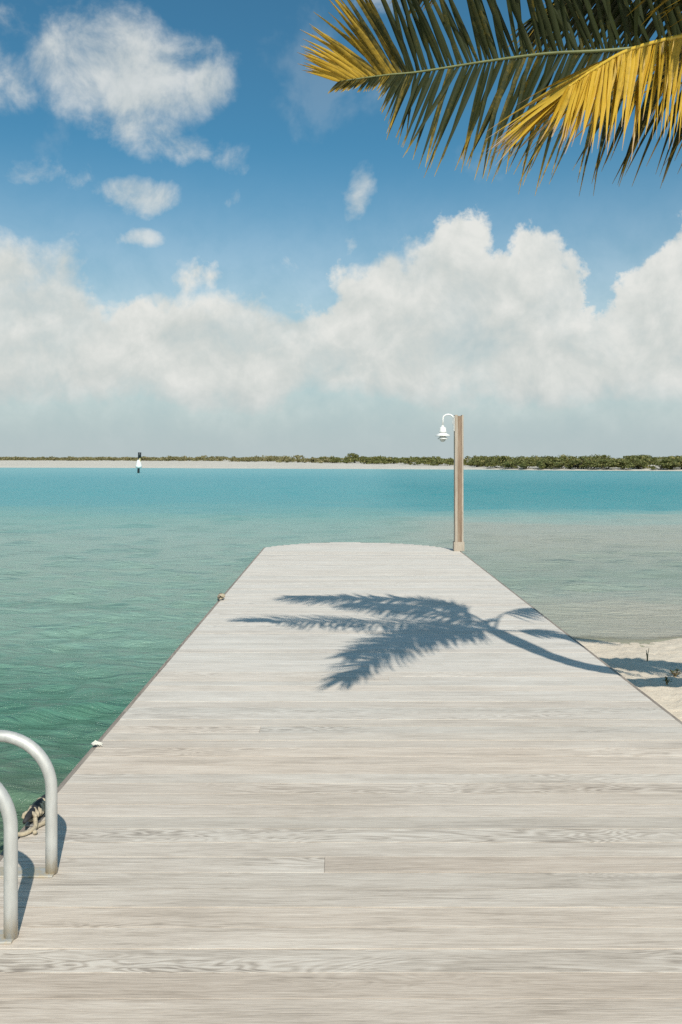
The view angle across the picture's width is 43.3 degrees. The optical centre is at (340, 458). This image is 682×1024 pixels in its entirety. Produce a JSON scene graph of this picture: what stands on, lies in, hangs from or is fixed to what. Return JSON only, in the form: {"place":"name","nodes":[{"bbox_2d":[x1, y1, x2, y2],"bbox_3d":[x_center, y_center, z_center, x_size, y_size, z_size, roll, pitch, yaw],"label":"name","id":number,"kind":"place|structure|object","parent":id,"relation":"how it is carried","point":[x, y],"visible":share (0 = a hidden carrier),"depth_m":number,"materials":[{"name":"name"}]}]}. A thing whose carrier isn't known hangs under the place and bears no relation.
{"place":"outdoors","nodes":[
{"label":"outdoors","id":0,"kind":"place"},
{"bbox_2d":[0,468,681,852],"bbox_3d":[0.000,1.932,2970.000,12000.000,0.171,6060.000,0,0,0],"label":"water","id":1,"kind":"structure","parent":0,"point":[114,582],"depth_m":18.30,"materials":[{"name":"teal liquid"}]},
{"bbox_2d":[136,452,141,472],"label":"channel marker","id":2,"kind":"object","parent":1,"relation":"in","point":[138,465],"visible":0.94,"depth_m":112.83,"materials":[{"name":"paint"}]},
{"bbox_2d":[0,459,681,470],"bbox_3d":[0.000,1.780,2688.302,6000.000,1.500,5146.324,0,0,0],"label":"shore","id":3,"kind":"structure","parent":0,"point":[150,464],"depth_m":181.55,"materials":[{"name":"beige sand"}]},
{"bbox_2d":[0,455,336,462],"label":"dune scrub","id":4,"kind":"object","parent":3,"relation":"on","point":[276,459],"visible":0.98,"depth_m":326.59,"materials":[{"name":"green plant"}]},
{"bbox_2d":[345,453,363,462],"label":"mangrove bush","id":5,"kind":"object","parent":3,"relation":"on","point":[353,455],"visible":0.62,"depth_m":235.94,"materials":[{"name":"green plant"}]},
{"bbox_2d":[466,460,485,466],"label":"mangrove bush","id":6,"kind":"object","parent":3,"relation":"on","point":[476,462],"visible":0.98,"depth_m":153.87,"materials":[{"name":"green plant"}]},
{"bbox_2d":[485,461,504,467],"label":"mangrove bush","id":7,"kind":"object","parent":3,"relation":"on","point":[492,464],"visible":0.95,"depth_m":147.66,"materials":[{"name":"green plant"}]},
{"bbox_2d":[319,454,681,468],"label":"mangrove thicket","id":8,"kind":"object","parent":3,"relation":"on","point":[438,460],"visible":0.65,"depth_m":167.18,"materials":[{"name":"green plant"}]},
{"bbox_2d":[501,462,518,468],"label":"mangrove bush","id":9,"kind":"object","parent":3,"relation":"on","point":[513,465],"visible":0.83,"depth_m":144.54,"materials":[{"name":"green plant"}]},
{"bbox_2d":[518,456,534,462],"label":"mangrove bush","id":10,"kind":"object","parent":3,"relation":"on","point":[529,459],"visible":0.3,"depth_m":157.32,"materials":[{"name":"green plant"}]},
{"bbox_2d":[519,460,535,468],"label":"mangrove bush","id":11,"kind":"object","parent":3,"relation":"on","point":[528,463],"visible":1,"depth_m":142.05,"materials":[{"name":"green plant"}]},
{"bbox_2d":[536,461,553,468],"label":"mangrove bush","id":12,"kind":"object","parent":3,"relation":"on","point":[541,464],"visible":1,"depth_m":139.25,"materials":[{"name":"green plant"}]},
{"bbox_2d":[547,461,570,468],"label":"mangrove bush","id":13,"kind":"object","parent":3,"relation":"on","point":[558,464],"visible":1,"depth_m":139.02,"materials":[{"name":"green plant"}]},
{"bbox_2d":[567,456,587,468],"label":"mangrove bush","id":14,"kind":"object","parent":3,"relation":"on","point":[575,463],"visible":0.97,"depth_m":137.69,"materials":[{"name":"green plant"}]},
{"bbox_2d":[582,461,606,468],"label":"mangrove bush","id":15,"kind":"object","parent":3,"relation":"on","point":[590,464],"visible":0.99,"depth_m":136.44,"materials":[{"name":"green plant"}]},
{"bbox_2d":[588,455,608,463],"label":"mangrove bush","id":16,"kind":"object","parent":3,"relation":"on","point":[604,456],"visible":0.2,"depth_m":150.12,"materials":[{"name":"green plant"}]},
{"bbox_2d":[594,459,619,468],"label":"mangrove bush","id":17,"kind":"object","parent":3,"relation":"on","point":[612,463],"visible":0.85,"depth_m":135.87,"materials":[{"name":"green plant"}]},
{"bbox_2d":[614,460,635,469],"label":"mangrove bush","id":18,"kind":"object","parent":3,"relation":"on","point":[623,464],"visible":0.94,"depth_m":134.96,"materials":[{"name":"green plant"}]},
{"bbox_2d":[631,459,648,468],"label":"mangrove bush","id":19,"kind":"object","parent":3,"relation":"on","point":[645,461],"visible":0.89,"depth_m":135.41,"materials":[{"name":"green plant"}]},
{"bbox_2d":[623,455,658,465],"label":"mangrove bush","id":20,"kind":"object","parent":3,"relation":"on","point":[641,456],"visible":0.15,"depth_m":152.37,"materials":[{"name":"green plant"}]},
{"bbox_2d":[651,462,670,469],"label":"mangrove bush","id":21,"kind":"object","parent":3,"relation":"on","point":[662,464],"visible":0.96,"depth_m":132.84,"materials":[{"name":"green plant"}]},
{"bbox_2d":[659,458,681,468],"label":"mangrove bush","id":22,"kind":"object","parent":3,"relation":"on","point":[674,463],"visible":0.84,"depth_m":132.76,"materials":[{"name":"green plant"}]},
{"bbox_2d":[0,0,681,458],"label":"sky","id":23,"kind":"structure","parent":0,"point":[208,248],"materials":[{"name":"blue"}]},
{"bbox_2d":[574,637,681,721],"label":"beach","id":24,"kind":"structure","parent":0,"point":[627,660],"depth_m":7.63,"materials":[{"name":"beige sand"}]},
{"bbox_2d":[0,542,681,1023],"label":"wooden dock","id":25,"kind":"object","parent":24,"relation":"on","point":[344,782],"visible":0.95,"depth_m":3.72,"materials":[{"name":"beige wood"}]},
{"bbox_2d":[0,730,57,943],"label":"boarding ladder","id":26,"kind":"object","parent":25,"relation":"attached to","point":[11,872],"visible":1,"depth_m":3.28,"materials":[{"name":"metal"}]},
{"bbox_2d":[22,794,44,826],"bbox_3d":[-1.345,1.561,3.805,0.050,0.077,0.312,0,0,0],"label":"mooring cleat","id":27,"kind":"object","parent":25,"relation":"on","point":[29,815],"visible":0.59,"depth_m":3.74,"materials":[{"name":"grey metal"}]},
{"bbox_2d":[3,797,44,849],"bbox_3d":[-1.337,1.862,3.728,0.126,0.676,0.337,0,0,9],"label":"mooring rope","id":28,"kind":"object","parent":27,"relation":"attached to","point":[40,811],"visible":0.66,"depth_m":3.72,"materials":[{"name":"beige fabric"}]},
{"bbox_2d":[91,740,102,745],"bbox_3d":[-1.353,1.582,4.771,0.070,0.020,0.048,0,0,0],"label":"cleat","id":29,"kind":"object","parent":25,"relation":"on","point":[95,742],"visible":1,"depth_m":4.76,"materials":[{"name":"white metal"}]},
{"bbox_2d":[453,415,463,550],"bbox_3d":[2.045,0.426,14.860,0.178,2.352,0.176,0,0,0],"label":"lamp post","id":30,"kind":"object","parent":25,"relation":"on","point":[458,543],"visible":1,"depth_m":14.79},
{"bbox_2d":[435,414,454,441],"bbox_3d":[1.804,-0.530,14.860,0.330,0.488,0.260,0,0,0],"label":"wharf lamp","id":31,"kind":"object","parent":30,"relation":"attached to","point":[442,434],"visible":1,"depth_m":14.82,"materials":[{"name":"white metal"}]},
{"bbox_2d":[297,0,681,194],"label":"coconut palm","id":32,"kind":"object","parent":24,"relation":"on","point":[568,95],"visible":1,"depth_m":4.25,"materials":[{"name":"green plant"}]},
{"bbox_2d":[670,668,680,676],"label":"beach weed","id":33,"kind":"object","parent":24,"relation":"on","point":[676,673],"visible":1,"depth_m":6.88,"materials":[{"name":"plant"}]}
]}

